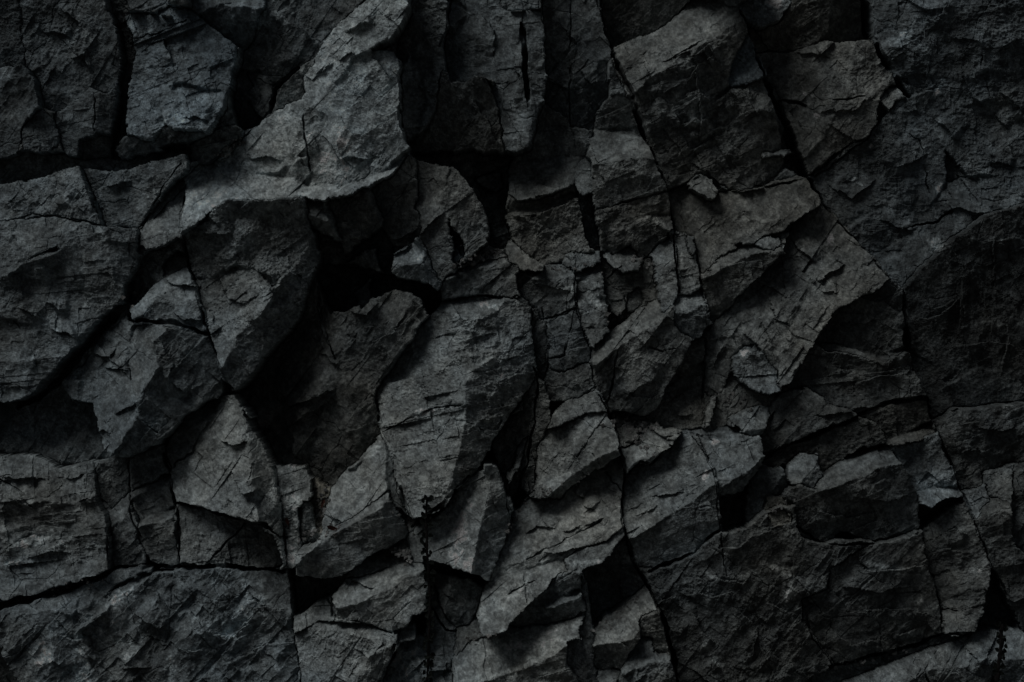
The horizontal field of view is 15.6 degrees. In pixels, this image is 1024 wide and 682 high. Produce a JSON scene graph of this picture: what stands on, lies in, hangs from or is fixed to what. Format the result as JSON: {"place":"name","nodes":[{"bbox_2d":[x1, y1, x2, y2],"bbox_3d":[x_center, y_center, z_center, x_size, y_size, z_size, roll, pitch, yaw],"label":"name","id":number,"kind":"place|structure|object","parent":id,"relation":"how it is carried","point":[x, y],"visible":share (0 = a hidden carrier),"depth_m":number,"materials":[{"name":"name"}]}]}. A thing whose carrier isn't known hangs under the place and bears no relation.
{"place":"outdoors","nodes":[
{"label":"outdoors","id":0,"kind":"place"},
{"bbox_2d":[0,402,11,452],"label":"cliff","id":1,"kind":"structure","parent":0,"point":[5,410],"depth_m":17.67,"materials":[{"name":"stone"}]},
{"bbox_2d":[451,612,584,681],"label":"rock slab","id":2,"kind":"object","parent":1,"relation":"on","point":[533,653],"visible":0.99,"depth_m":16.86,"materials":[{"name":"stone"}]},
{"bbox_2d":[454,614,492,654],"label":"rock slab","id":3,"kind":"object","parent":2,"relation":"on","point":[462,633],"visible":0.81,"depth_m":17.05,"materials":[{"name":"stone"}]},
{"bbox_2d":[430,569,482,626],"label":"rock block","id":4,"kind":"object","parent":3,"relation":"on","point":[459,595],"visible":0.99,"depth_m":17.11,"materials":[{"name":"stone"}]},
{"bbox_2d":[510,528,625,626],"bbox_3d":[0.308,1.084,17.113,0.585,0.450,0.331,0,0,-31],"label":"rock block","id":5,"kind":"object","parent":2,"relation":"on","point":[560,598],"visible":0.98,"depth_m":17.01,"materials":[{"name":"stone"}]},
{"bbox_2d":[0,0,1012,681],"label":"bedrock","id":6,"kind":"structure","parent":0,"point":[56,422],"depth_m":17.75,"materials":[{"name":"stone"}]},
{"bbox_2d":[0,64,44,159],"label":"rock block","id":7,"kind":"object","parent":6,"relation":"on","point":[21,101],"visible":1,"depth_m":17.82,"materials":[{"name":"stone"}]},
{"bbox_2d":[0,0,26,67],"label":"rock block","id":8,"kind":"object","parent":7,"relation":"on","point":[12,50],"visible":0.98,"depth_m":17.97,"materials":[{"name":"stone"}]},
{"bbox_2d":[21,109,60,155],"bbox_3d":[-2.248,-0.999,17.877,0.186,0.214,0.227,0,0,0],"label":"stone","id":9,"kind":"object","parent":6,"relation":"on","point":[40,134],"visible":1,"depth_m":17.80,"materials":[{"name":"grey stone"}]},
{"bbox_2d":[0,452,113,600],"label":"rock block","id":10,"kind":"object","parent":6,"relation":"on","point":[55,524],"visible":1,"depth_m":17.19,"materials":[{"name":"stone"}]},
{"bbox_2d":[0,216,142,402],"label":"rock block","id":11,"kind":"object","parent":6,"relation":"on","point":[65,283],"visible":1,"depth_m":17.54,"materials":[{"name":"stone"}]},
{"bbox_2d":[0,166,105,224],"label":"rock block","id":12,"kind":"object","parent":11,"relation":"on","point":[68,193],"visible":1,"depth_m":17.73,"materials":[{"name":"stone"}]},
{"bbox_2d":[82,154,191,227],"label":"rock block","id":13,"kind":"object","parent":11,"relation":"on","point":[131,198],"visible":0.99,"depth_m":17.78,"materials":[{"name":"stone"}]},
{"bbox_2d":[19,0,126,111],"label":"rock block","id":14,"kind":"object","parent":6,"relation":"on","point":[75,49],"visible":1,"depth_m":17.90,"materials":[{"name":"stone"}]},
{"bbox_2d":[54,85,123,158],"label":"rock block","id":15,"kind":"object","parent":6,"relation":"on","point":[90,113],"visible":1,"depth_m":17.80,"materials":[{"name":"stone"}]},
{"bbox_2d":[103,493,149,567],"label":"rock block","id":16,"kind":"object","parent":6,"relation":"on","point":[129,549],"visible":1,"depth_m":17.26,"materials":[{"name":"stone"}]},
{"bbox_2d":[95,455,130,507],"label":"rock block","id":17,"kind":"object","parent":16,"relation":"on","point":[113,475],"visible":0.99,"depth_m":17.41,"materials":[{"name":"stone"}]},
{"bbox_2d":[61,315,229,457],"bbox_3d":[-1.738,0.210,17.495,0.788,0.669,0.643,0,0,0],"label":"rock block","id":18,"kind":"object","parent":6,"relation":"on","point":[143,388],"visible":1,"depth_m":17.35,"materials":[{"name":"stone"}]},
{"bbox_2d":[129,267,208,331],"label":"rock block","id":19,"kind":"object","parent":18,"relation":"on","point":[172,300],"visible":1,"depth_m":17.48,"materials":[{"name":"stone"}]},
{"bbox_2d":[0,561,299,681],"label":"rock slab","id":20,"kind":"object","parent":6,"relation":"on","point":[233,623],"visible":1,"depth_m":17.05,"materials":[{"name":"stone"}]},
{"bbox_2d":[130,474,180,568],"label":"rock block","id":21,"kind":"object","parent":20,"relation":"on","point":[154,504],"visible":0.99,"depth_m":17.28,"materials":[{"name":"stone"}]},
{"bbox_2d":[129,442,171,491],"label":"rock block","id":22,"kind":"object","parent":21,"relation":"on","point":[152,465],"visible":1,"depth_m":17.42,"materials":[{"name":"stone"}]},
{"bbox_2d":[115,127,206,160],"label":"rock block","id":23,"kind":"object","parent":6,"relation":"on","point":[129,148],"visible":1,"depth_m":17.80,"materials":[{"name":"stone"}]},
{"bbox_2d":[139,180,185,251],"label":"rock block","id":24,"kind":"object","parent":6,"relation":"on","point":[160,228],"visible":1,"depth_m":17.69,"materials":[{"name":"stone"}]},
{"bbox_2d":[125,6,240,141],"bbox_3d":[-1.590,-1.281,17.874,0.555,0.665,0.605,0,0,0],"label":"rock block","id":25,"kind":"object","parent":6,"relation":"on","point":[186,70],"visible":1,"depth_m":17.83,"materials":[{"name":"stone"}]},
{"bbox_2d":[166,125,244,165],"bbox_3d":[-1.474,-0.937,17.967,0.389,0.187,0.420,0,0,0],"label":"stone","id":26,"kind":"object","parent":6,"relation":"on","point":[202,152],"visible":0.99,"depth_m":17.82,"materials":[{"name":"black stone"}]},
{"bbox_2d":[169,393,286,568],"bbox_3d":[-1.316,0.646,17.405,0.567,0.797,0.928,0,0,0],"label":"rock slab","id":27,"kind":"object","parent":6,"relation":"on","point":[228,464],"visible":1,"depth_m":17.23,"materials":[{"name":"stone"}]},
{"bbox_2d":[174,502,282,568],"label":"rock block","id":28,"kind":"object","parent":6,"relation":"on","point":[204,536],"visible":0.99,"depth_m":17.21,"materials":[{"name":"stone"}]},
{"bbox_2d":[191,0,266,50],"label":"rock block","id":29,"kind":"object","parent":6,"relation":"on","point":[236,22],"visible":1,"depth_m":17.94,"materials":[{"name":"stone"}]},
{"bbox_2d":[183,196,322,390],"bbox_3d":[-1.155,-0.222,17.622,0.737,0.917,0.604,0,0,-22],"label":"rock block","id":30,"kind":"object","parent":6,"relation":"on","point":[256,264],"visible":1,"depth_m":17.49,"materials":[{"name":"stone"}]},
{"bbox_2d":[275,463,315,567],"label":"rock block","id":31,"kind":"object","parent":6,"relation":"on","point":[295,485],"visible":0.99,"depth_m":17.26,"materials":[{"name":"stone"}]},
{"bbox_2d":[180,0,413,234],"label":"rock buttress","id":32,"kind":"object","parent":6,"relation":"on","point":[337,131],"visible":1,"depth_m":17.60,"materials":[{"name":"stone"}]},
{"bbox_2d":[234,0,365,129],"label":"rock block","id":33,"kind":"object","parent":6,"relation":"on","point":[291,36],"visible":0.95,"depth_m":17.98,"materials":[{"name":"stone"}]},
{"bbox_2d":[242,277,430,484],"bbox_3d":[-0.839,0.186,17.705,0.907,0.987,0.714,0,0,0],"label":"rock block","id":34,"kind":"object","parent":6,"relation":"on","point":[309,393],"visible":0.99,"depth_m":17.56,"materials":[{"name":"stone"}]},
{"bbox_2d":[294,621,400,681],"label":"rock block","id":35,"kind":"object","parent":6,"relation":"on","point":[332,651],"visible":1,"depth_m":16.88,"materials":[{"name":"stone"}]},
{"bbox_2d":[293,592,335,633],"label":"rock block","id":36,"kind":"object","parent":35,"relation":"on","point":[322,608],"visible":1,"depth_m":17.04,"materials":[{"name":"stone"}]},
{"bbox_2d":[332,548,428,631],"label":"rock block","id":37,"kind":"object","parent":35,"relation":"on","point":[385,589],"visible":0.98,"depth_m":16.94,"materials":[{"name":"stone"}]},
{"bbox_2d":[295,490,407,578],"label":"rock block","id":38,"kind":"object","parent":6,"relation":"on","point":[370,530],"visible":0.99,"depth_m":17.02,"materials":[{"name":"stone"}]},
{"bbox_2d":[328,188,383,255],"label":"rock block","id":39,"kind":"object","parent":6,"relation":"on","point":[358,216],"visible":1,"depth_m":17.57,"materials":[{"name":"stone"}]},
{"bbox_2d":[322,434,406,528],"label":"rock slab","id":40,"kind":"object","parent":6,"relation":"on","point":[366,481],"visible":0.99,"depth_m":17.23,"materials":[{"name":"stone"}]},
{"bbox_2d":[383,626,430,681],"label":"rock block","id":41,"kind":"object","parent":6,"relation":"on","point":[406,663],"visible":0.94,"depth_m":17.01,"materials":[{"name":"stone"}]},
{"bbox_2d":[391,237,441,291],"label":"rock block","id":42,"kind":"object","parent":6,"relation":"on","point":[412,262],"visible":1,"depth_m":17.48,"materials":[{"name":"stone"}]},
{"bbox_2d":[372,155,420,247],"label":"rock block","id":43,"kind":"object","parent":42,"relation":"on","point":[396,196],"visible":0.99,"depth_m":17.62,"materials":[{"name":"stone"}]},
{"bbox_2d":[396,0,449,143],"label":"rock block","id":44,"kind":"object","parent":6,"relation":"on","point":[420,53],"visible":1,"depth_m":17.84,"materials":[{"name":"stone"}]},
{"bbox_2d":[425,585,456,681],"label":"rock column","id":45,"kind":"object","parent":6,"relation":"on","point":[444,637],"visible":0.81,"depth_m":17.04,"materials":[{"name":"stone"}]},
{"bbox_2d":[415,160,490,282],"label":"rock block","id":46,"kind":"object","parent":6,"relation":"on","point":[447,201],"visible":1,"depth_m":17.59,"materials":[{"name":"stone"}]},
{"bbox_2d":[375,295,537,518],"bbox_3d":[-0.348,0.300,17.473,0.768,1.033,0.858,0,0,40],"label":"rock block","id":47,"kind":"object","parent":6,"relation":"on","point":[454,387],"visible":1,"depth_m":17.31,"materials":[{"name":"stone"}]},
{"bbox_2d":[440,257,520,301],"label":"rock block","id":48,"kind":"object","parent":47,"relation":"on","point":[495,278],"visible":1,"depth_m":17.56,"materials":[{"name":"stone"}]},
{"bbox_2d":[408,70,504,156],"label":"rock block","id":49,"kind":"object","parent":6,"relation":"on","point":[466,118],"visible":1,"depth_m":17.82,"materials":[{"name":"stone"}]},
{"bbox_2d":[406,459,513,580],"bbox_3d":[-0.239,0.830,17.324,0.500,0.535,0.845,0,0,0],"label":"rock block","id":50,"kind":"object","parent":6,"relation":"on","point":[469,523],"visible":0.97,"depth_m":17.07,"materials":[{"name":"stone"}]},
{"bbox_2d":[51,137,907,669],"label":"rock chips","id":51,"kind":"object","parent":6,"relation":"on","point":[643,425],"visible":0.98,"depth_m":17.41,"materials":[{"name":"stone"}]},
{"bbox_2d":[444,0,547,157],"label":"rock column","id":52,"kind":"object","parent":6,"relation":"on","point":[500,46],"visible":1,"depth_m":17.87,"materials":[{"name":"stone"}]},
{"bbox_2d":[491,374,550,495],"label":"rock block","id":53,"kind":"object","parent":6,"relation":"on","point":[531,421],"visible":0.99,"depth_m":17.45,"materials":[{"name":"stone"}]},
{"bbox_2d":[476,456,624,636],"bbox_3d":[0.182,0.932,17.234,0.690,0.796,1.037,0,0,0],"label":"rock slab","id":54,"kind":"object","parent":6,"relation":"on","point":[545,538],"visible":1,"depth_m":17.12,"materials":[{"name":"stone"}]},
{"bbox_2d":[529,412,620,498],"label":"rock slab","id":55,"kind":"object","parent":54,"relation":"on","point":[569,454],"visible":1,"depth_m":17.27,"materials":[{"name":"stone"}]},
{"bbox_2d":[547,389,607,428],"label":"rock slab","id":56,"kind":"object","parent":55,"relation":"on","point":[568,410],"visible":1,"depth_m":17.38,"materials":[{"name":"stone"}]},
{"bbox_2d":[543,362,595,401],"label":"rock block","id":57,"kind":"object","parent":6,"relation":"on","point":[575,382],"visible":1,"depth_m":17.52,"materials":[{"name":"stone"}]},
{"bbox_2d":[543,308,591,371],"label":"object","id":58,"kind":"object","parent":57,"relation":"on","point":[568,345],"visible":1,"depth_m":17.53,"materials":[{"name":"stone"}]},
{"bbox_2d":[517,263,577,319],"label":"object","id":59,"kind":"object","parent":58,"relation":"on","point":[548,292],"visible":1,"depth_m":17.58,"materials":[{"name":"stone"}]},
{"bbox_2d":[504,185,594,264],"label":"rock block","id":60,"kind":"object","parent":59,"relation":"on","point":[547,230],"visible":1,"depth_m":17.78,"materials":[{"name":"stone"}]},
{"bbox_2d":[507,105,592,201],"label":"rock block","id":61,"kind":"object","parent":60,"relation":"on","point":[545,166],"visible":1,"depth_m":17.95,"materials":[{"name":"stone"}]},
{"bbox_2d":[541,0,611,129],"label":"rock slab","id":62,"kind":"object","parent":6,"relation":"on","point":[578,52],"visible":1,"depth_m":18.03,"materials":[{"name":"stone"}]},
{"bbox_2d":[566,576,597,681],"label":"rock column","id":63,"kind":"object","parent":6,"relation":"on","point":[580,656],"visible":1,"depth_m":16.94,"materials":[{"name":"stone"}]},
{"bbox_2d":[592,583,656,669],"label":"rock block","id":64,"kind":"object","parent":6,"relation":"on","point":[615,645],"visible":1,"depth_m":17.00,"materials":[{"name":"stone"}]},
{"bbox_2d":[594,191,672,258],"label":"rock block","id":65,"kind":"object","parent":6,"relation":"on","point":[642,227],"visible":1,"depth_m":17.69,"materials":[{"name":"stone"}]},
{"bbox_2d":[585,95,666,210],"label":"rock block","id":66,"kind":"object","parent":65,"relation":"on","point":[621,159],"visible":1,"depth_m":17.73,"materials":[{"name":"stone"}]},
{"bbox_2d":[617,636,675,681],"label":"rock block","id":67,"kind":"object","parent":6,"relation":"on","point":[645,662],"visible":0.98,"depth_m":16.90,"materials":[{"name":"stone"}]},
{"bbox_2d":[621,433,721,568],"bbox_3d":[0.737,0.741,17.310,0.460,0.622,0.458,0,0,0],"label":"rock slab","id":68,"kind":"object","parent":6,"relation":"on","point":[670,505],"visible":1,"depth_m":17.17,"materials":[{"name":"stone"}]},
{"bbox_2d":[618,426,673,472],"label":"rock slab","id":69,"kind":"object","parent":68,"relation":"on","point":[632,455],"visible":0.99,"depth_m":17.32,"materials":[{"name":"stone"}]},
{"bbox_2d":[607,411,681,447],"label":"rock block","id":70,"kind":"object","parent":69,"relation":"on","point":[667,433],"visible":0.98,"depth_m":17.41,"materials":[{"name":"stone"}]},
{"bbox_2d":[589,299,693,415],"bbox_3d":[0.607,0.077,17.533,0.490,0.550,0.452,0,0,0],"label":"rock block","id":71,"kind":"object","parent":70,"relation":"on","point":[636,362],"visible":1,"depth_m":17.40,"materials":[{"name":"stone"}]},
{"bbox_2d":[575,263,609,347],"bbox_3d":[0.379,-0.168,17.597,0.162,0.405,0.427,0,0,0],"label":"rock column","id":72,"kind":"object","parent":71,"relation":"on","point":[592,304],"visible":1,"depth_m":17.56,"materials":[{"name":"stone"}]},
{"bbox_2d":[648,239,679,313],"bbox_3d":[0.735,-0.306,17.620,0.135,0.355,0.303,0,0,-13],"label":"rock column","id":73,"kind":"object","parent":71,"relation":"on","point":[662,255],"visible":1,"depth_m":17.57,"materials":[{"name":"stone"}]},
{"bbox_2d":[611,0,783,190],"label":"rock block","id":74,"kind":"object","parent":6,"relation":"on","point":[696,114],"visible":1,"depth_m":17.79,"materials":[{"name":"stone"}]},
{"bbox_2d":[600,0,690,48],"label":"rock block","id":75,"kind":"object","parent":74,"relation":"on","point":[623,21],"visible":0.97,"depth_m":18.07,"materials":[{"name":"stone"}]},
{"bbox_2d":[729,35,766,87],"bbox_3d":[1.127,-1.336,17.930,0.183,0.258,0.309,0,0,0],"label":"stone","id":76,"kind":"object","parent":74,"relation":"on","point":[747,67],"visible":1,"depth_m":17.82,"materials":[{"name":"grey stone"}]},
{"bbox_2d":[681,425,764,495],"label":"rock slab","id":77,"kind":"object","parent":6,"relation":"on","point":[735,457],"visible":1,"depth_m":17.26,"materials":[{"name":"stone"}]},
{"bbox_2d":[645,338,706,429],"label":"rock slab","id":78,"kind":"object","parent":77,"relation":"on","point":[681,405],"visible":0.97,"depth_m":17.55,"materials":[{"name":"stone"}]},
{"bbox_2d":[672,289,712,340],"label":"rock block","id":79,"kind":"object","parent":78,"relation":"on","point":[692,316],"visible":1,"depth_m":17.47,"materials":[{"name":"stone"}]},
{"bbox_2d":[668,230,702,295],"bbox_3d":[0.816,-0.370,17.683,0.134,0.316,0.308,0,0,-16],"label":"rock column","id":80,"kind":"object","parent":79,"relation":"on","point":[687,272],"visible":1,"depth_m":17.60,"materials":[{"name":"stone"}]},
{"bbox_2d":[703,373,774,430],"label":"rock block","id":81,"kind":"object","parent":77,"relation":"on","point":[723,411],"visible":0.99,"depth_m":17.49,"materials":[{"name":"stone"}]},
{"bbox_2d":[731,344,780,394],"bbox_3d":[1.140,0.134,17.544,0.226,0.242,0.414,0,0,0],"label":"stone","id":82,"kind":"object","parent":81,"relation":"on","point":[753,368],"visible":1,"depth_m":17.42,"materials":[{"name":"grey stone"}]},
{"bbox_2d":[727,405,769,436],"bbox_3d":[1.105,0.371,17.408,0.203,0.147,0.150,0,0,0],"label":"stone","id":83,"kind":"object","parent":77,"relation":"on","point":[747,420],"visible":1,"depth_m":17.39,"materials":[{"name":"grey stone"}]},
{"bbox_2d":[637,503,872,681],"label":"rock slab","id":84,"kind":"object","parent":6,"relation":"on","point":[728,600],"visible":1,"depth_m":17.09,"materials":[{"name":"stone"}]},
{"bbox_2d":[780,443,919,540],"bbox_3d":[1.567,0.701,17.419,0.644,0.449,0.652,0,0,0],"label":"rock slab","id":85,"kind":"object","parent":84,"relation":"on","point":[867,493],"visible":1,"depth_m":17.18,"materials":[{"name":"stone"}]},
{"bbox_2d":[781,452,822,488],"bbox_3d":[1.357,0.601,17.443,0.169,0.163,0.538,0,0,0],"label":"stone","id":86,"kind":"object","parent":85,"relation":"on","point":[803,468],"visible":1,"depth_m":17.24,"materials":[{"name":"grey stone"}]},
{"bbox_2d":[762,416,890,471],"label":"rock block","id":87,"kind":"object","parent":85,"relation":"on","point":[831,445],"visible":0.99,"depth_m":17.37,"materials":[{"name":"stone"}]},
{"bbox_2d":[759,386,856,452],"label":"rock block","id":88,"kind":"object","parent":87,"relation":"on","point":[799,413],"visible":0.99,"depth_m":17.40,"materials":[{"name":"stone"}]},
{"bbox_2d":[741,463,787,521],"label":"rock block","id":89,"kind":"object","parent":6,"relation":"on","point":[765,480],"visible":0.98,"depth_m":17.31,"materials":[{"name":"stone"}]},
{"bbox_2d":[738,0,790,30],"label":"stone","id":90,"kind":"object","parent":6,"relation":"on","point":[760,15],"visible":1,"depth_m":17.91,"materials":[{"name":"grey stone"}]},
{"bbox_2d":[702,205,888,396],"bbox_3d":[1.334,-0.194,17.613,0.876,0.912,0.507,0,0,-12],"label":"rock slab","id":91,"kind":"object","parent":6,"relation":"on","point":[780,311],"visible":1,"depth_m":17.54,"materials":[{"name":"stone"}]},
{"bbox_2d":[699,232,788,322],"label":"rock block","id":92,"kind":"object","parent":91,"relation":"on","point":[728,279],"visible":1,"depth_m":17.56,"materials":[{"name":"stone"}]},
{"bbox_2d":[667,175,820,273],"bbox_3d":[1.103,-0.555,17.845,0.725,0.473,0.506,0,0,0],"label":"rock slab","id":93,"kind":"object","parent":92,"relation":"on","point":[722,224],"visible":1,"depth_m":17.71,"materials":[{"name":"stone"}]},
{"bbox_2d":[747,0,866,52],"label":"rock block","id":94,"kind":"object","parent":6,"relation":"on","point":[802,24],"visible":0.97,"depth_m":17.99,"materials":[{"name":"stone"}]},
{"bbox_2d":[784,344,925,413],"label":"rock block","id":95,"kind":"object","parent":6,"relation":"on","point":[858,384],"visible":1,"depth_m":17.43,"materials":[{"name":"stone"}]},
{"bbox_2d":[815,279,904,365],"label":"rock block","id":96,"kind":"object","parent":95,"relation":"on","point":[870,327],"visible":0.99,"depth_m":17.52,"materials":[{"name":"stone"}]},
{"bbox_2d":[804,0,1023,286],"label":"cliff panel","id":97,"kind":"structure","parent":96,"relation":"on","point":[896,203],"depth_m":17.81,"materials":[{"name":"stone"}]},
{"bbox_2d":[755,40,895,176],"bbox_3d":[1.507,-1.119,17.943,0.671,0.654,0.389,0,0,0],"label":"rock slab","id":98,"kind":"object","parent":97,"relation":"on","point":[830,94],"visible":1,"depth_m":17.85,"materials":[{"name":"stone"}]},
{"bbox_2d":[802,528,942,662],"bbox_3d":[1.700,1.175,17.206,0.730,0.619,0.427,0,0,-33],"label":"rock slab","id":99,"kind":"object","parent":6,"relation":"on","point":[880,596],"visible":1,"depth_m":17.11,"materials":[{"name":"stone"}]},
{"bbox_2d":[857,397,935,445],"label":"rock block","id":100,"kind":"object","parent":6,"relation":"on","point":[901,422],"visible":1,"depth_m":17.39,"materials":[{"name":"stone"}]},
{"bbox_2d":[889,431,962,507],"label":"rock block","id":101,"kind":"object","parent":6,"relation":"on","point":[927,466],"visible":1,"depth_m":17.30,"materials":[{"name":"stone"}]},
{"bbox_2d":[841,624,1023,681],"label":"rock slab","id":102,"kind":"object","parent":6,"relation":"on","point":[970,657],"visible":0.98,"depth_m":17.02,"materials":[{"name":"stone"}]},
{"bbox_2d":[974,497,1023,629],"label":"rock block","id":103,"kind":"object","parent":102,"relation":"on","point":[993,524],"visible":1,"depth_m":17.16,"materials":[{"name":"stone"}]},
{"bbox_2d":[981,462,1013,505],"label":"rock block","id":104,"kind":"object","parent":103,"relation":"on","point":[997,481],"visible":1,"depth_m":17.29,"materials":[{"name":"stone"}]},
{"bbox_2d":[1011,462,1023,551],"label":"rock block","id":105,"kind":"object","parent":103,"relation":"on","point":[1017,503],"visible":1,"depth_m":17.26,"materials":[{"name":"stone"}]},
{"bbox_2d":[919,498,991,635],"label":"rock slab","id":106,"kind":"object","parent":6,"relation":"on","point":[959,563],"visible":1,"depth_m":17.17,"materials":[{"name":"stone"}]},
{"bbox_2d":[902,203,1023,418],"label":"cliff panel","id":107,"kind":"structure","parent":6,"relation":"on","point":[963,312],"depth_m":17.51,"materials":[{"name":"stone"}]},
{"bbox_2d":[929,401,1023,489],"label":"rock block","id":108,"kind":"object","parent":6,"relation":"on","point":[977,440],"visible":1,"depth_m":17.35,"materials":[{"name":"stone"}]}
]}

